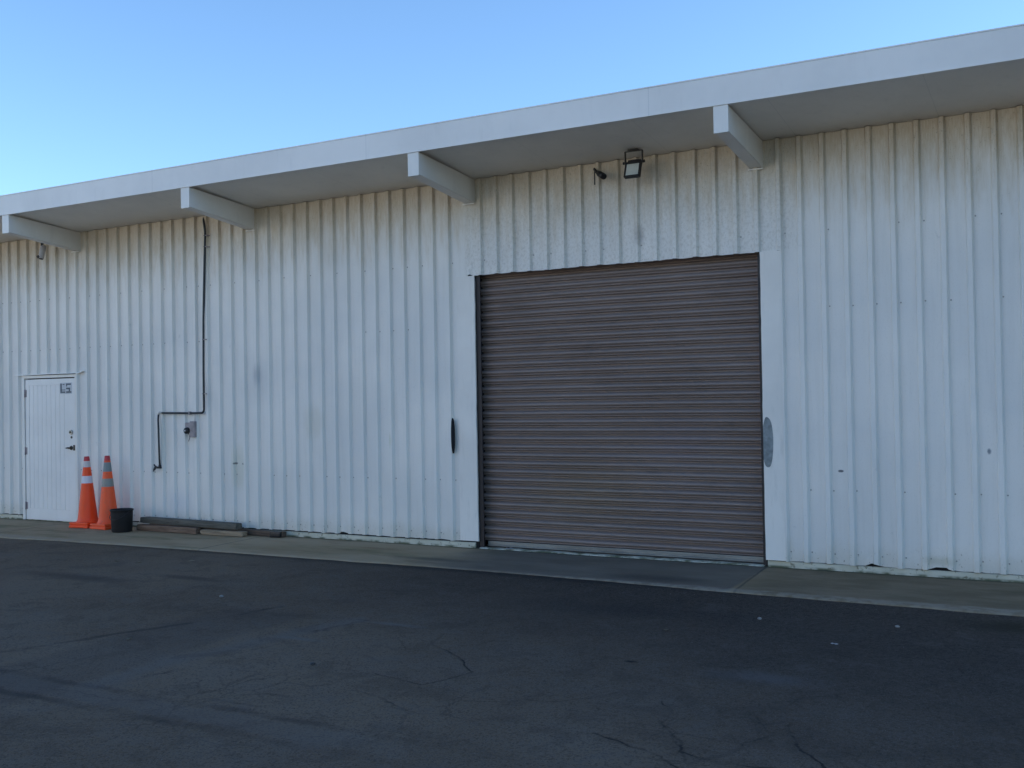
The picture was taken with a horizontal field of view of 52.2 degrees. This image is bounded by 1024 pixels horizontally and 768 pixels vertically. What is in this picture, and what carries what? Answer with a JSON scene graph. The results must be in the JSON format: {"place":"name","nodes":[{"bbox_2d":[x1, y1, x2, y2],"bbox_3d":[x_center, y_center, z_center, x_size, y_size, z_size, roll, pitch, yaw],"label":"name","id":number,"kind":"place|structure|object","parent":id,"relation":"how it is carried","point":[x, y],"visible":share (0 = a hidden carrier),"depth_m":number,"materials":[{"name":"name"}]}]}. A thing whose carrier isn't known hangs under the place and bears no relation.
{"place":"outdoors","nodes":[
{"label":"outdoors","id":0,"kind":"place"},
{"bbox_2d":[0,538,1023,767],"bbox_3d":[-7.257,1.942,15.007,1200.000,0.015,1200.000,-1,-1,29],"label":"ground","id":1,"kind":"structure","parent":0,"point":[433,667],"depth_m":6.19,"materials":[{"name":"grey asphalt"}]},
{"bbox_2d":[3,518,1010,735],"bbox_3d":[-2.905,1.774,8.900,15.476,0.024,6.469,-1,-1,29],"label":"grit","id":2,"kind":"object","parent":1,"relation":"on","point":[602,584],"visible":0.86,"depth_m":9.05,"materials":[{"name":"stone"}]},
{"bbox_2d":[0,518,1023,616],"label":"pavement","id":3,"kind":"structure","parent":0,"point":[977,596],"depth_m":9.73,"materials":[{"name":"concrete"}]},
{"bbox_2d":[69,456,97,527],"bbox_3d":[-5.602,1.419,13.792,0.336,0.926,0.336,-2,-1,25],"label":"traffic cone","id":4,"kind":"object","parent":3,"relation":"on","point":[87,514],"visible":0.92,"depth_m":13.72,"materials":[{"name":"plastic"}]},
{"bbox_2d":[90,456,116,529],"bbox_3d":[-5.253,1.403,13.590,0.336,0.940,0.336,-2,-1,35],"label":"traffic cone","id":5,"kind":"object","parent":3,"relation":"on","point":[107,500],"visible":0.77,"depth_m":13.52,"materials":[{"name":"plastic"}]},
{"bbox_2d":[109,508,133,532],"bbox_3d":[-4.924,1.719,13.186,0.288,0.283,0.292,-1,-1,29],"label":"bucket","id":6,"kind":"object","parent":3,"relation":"on","point":[121,519],"visible":1,"depth_m":13.08,"materials":[{"name":"plastic"}]},
{"bbox_2d":[137,524,200,533],"bbox_3d":[-4.298,1.809,13.068,1.076,0.077,0.102,-1,-1,30],"label":"plank","id":7,"kind":"object","parent":3,"relation":"on","point":[170,528],"visible":1,"depth_m":13.00,"materials":[{"name":"wood"}]},
{"bbox_2d":[171,525,224,529],"bbox_3d":[-4.032,1.804,13.094,1.111,0.074,0.103,-1,-1,28],"label":"plank","id":8,"kind":"object","parent":3,"relation":"on","point":[205,528],"visible":0.08,"depth_m":12.90,"materials":[{"name":"grey wood"}]},
{"bbox_2d":[200,529,246,536],"bbox_3d":[-3.485,1.797,12.634,0.677,0.061,0.102,-1,-1,28],"label":"plank","id":9,"kind":"object","parent":3,"relation":"on","point":[222,532],"visible":1,"depth_m":12.59,"materials":[{"name":"beige wood"}]},
{"bbox_2d":[140,516,241,529],"bbox_3d":[-4.000,1.722,12.968,1.667,0.078,0.118,-1,-1,30],"label":"timber","id":10,"kind":"object","parent":9,"relation":"on","point":[195,523],"visible":1,"depth_m":12.88,"materials":[{"name":"grey wood"}]},
{"bbox_2d":[225,528,286,536],"bbox_3d":[-3.099,1.788,12.610,0.950,0.066,0.087,-1,-1,31],"label":"plank","id":11,"kind":"object","parent":3,"relation":"on","point":[258,532],"visible":0.61,"depth_m":12.53,"materials":[{"name":"grey wood"}]},
{"bbox_2d":[269,531,282,537],"bbox_3d":[-2.787,1.777,12.370,0.151,0.070,0.085,-1,-1,21],"label":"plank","id":12,"kind":"object","parent":3,"relation":"on","point":[277,534],"visible":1,"depth_m":12.33,"materials":[{"name":"wood"}]},
{"bbox_2d":[0,24,1023,582],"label":"warehouse","id":13,"kind":"structure","parent":3,"relation":"on","point":[770,316],"depth_m":10.58,"materials":[{"name":"paint"}]},
{"bbox_2d":[36,243,45,259],"bbox_3d":[-6.385,-1.843,14.324,0.102,0.312,0.356,-1,-1,4],"label":"security camera","id":14,"kind":"object","parent":13,"relation":"attached to","point":[41,255],"visible":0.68,"depth_m":14.18,"materials":[{"name":"white plastic"}]},
{"bbox_2d":[14,371,83,521],"bbox_3d":[-6.425,0.868,14.531,1.420,2.074,0.112,-1,-1,29],"label":"entry door","id":15,"kind":"structure","parent":13,"relation":"in","point":[49,448],"depth_m":14.54,"materials":[{"name":"paint"}]},
{"bbox_2d":[153,217,209,471],"bbox_3d":[-4.213,-0.484,13.285,0.992,3.210,0.064,-1,-1,28],"label":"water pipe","id":16,"kind":"object","parent":13,"relation":"attached to","point":[203,351],"visible":1,"depth_m":13.08,"materials":[{"name":"black plastic"}]},
{"bbox_2d":[183,421,196,440],"bbox_3d":[-4.055,0.551,13.170,0.167,0.347,0.104,-1,-1,29],"label":"switch box","id":17,"kind":"object","parent":13,"relation":"attached to","point":[191,427],"visible":1,"depth_m":13.14,"materials":[{"name":"grey metal"}]},
{"bbox_2d":[593,168,606,184],"bbox_3d":[0.867,-2.095,10.418,0.060,0.174,0.256,-1,-1,-19],"label":"security camera","id":18,"kind":"object","parent":13,"relation":"attached to","point":[601,175],"visible":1,"depth_m":10.36,"materials":[{"name":"black plastic"}]},
{"bbox_2d":[476,252,766,565],"bbox_3d":[1.024,0.189,10.559,3.104,3.078,0.139,-1,-1,29],"label":"roller door","id":19,"kind":"structure","parent":13,"relation":"in","point":[620,404],"depth_m":10.53,"materials":[{"name":"paint"}]},
{"bbox_2d":[623,148,644,178],"bbox_3d":[1.172,-2.123,10.085,0.224,0.287,0.131,-1,-1,29],"label":"floodlight","id":20,"kind":"object","parent":13,"relation":"attached to","point":[633,168],"visible":1,"depth_m":10.06,"materials":[{"name":"metal"}]},
{"bbox_2d":[0,0,1023,195],"label":"sky","id":21,"kind":"structure","parent":0,"point":[90,89],"materials":[{"name":"blue"}]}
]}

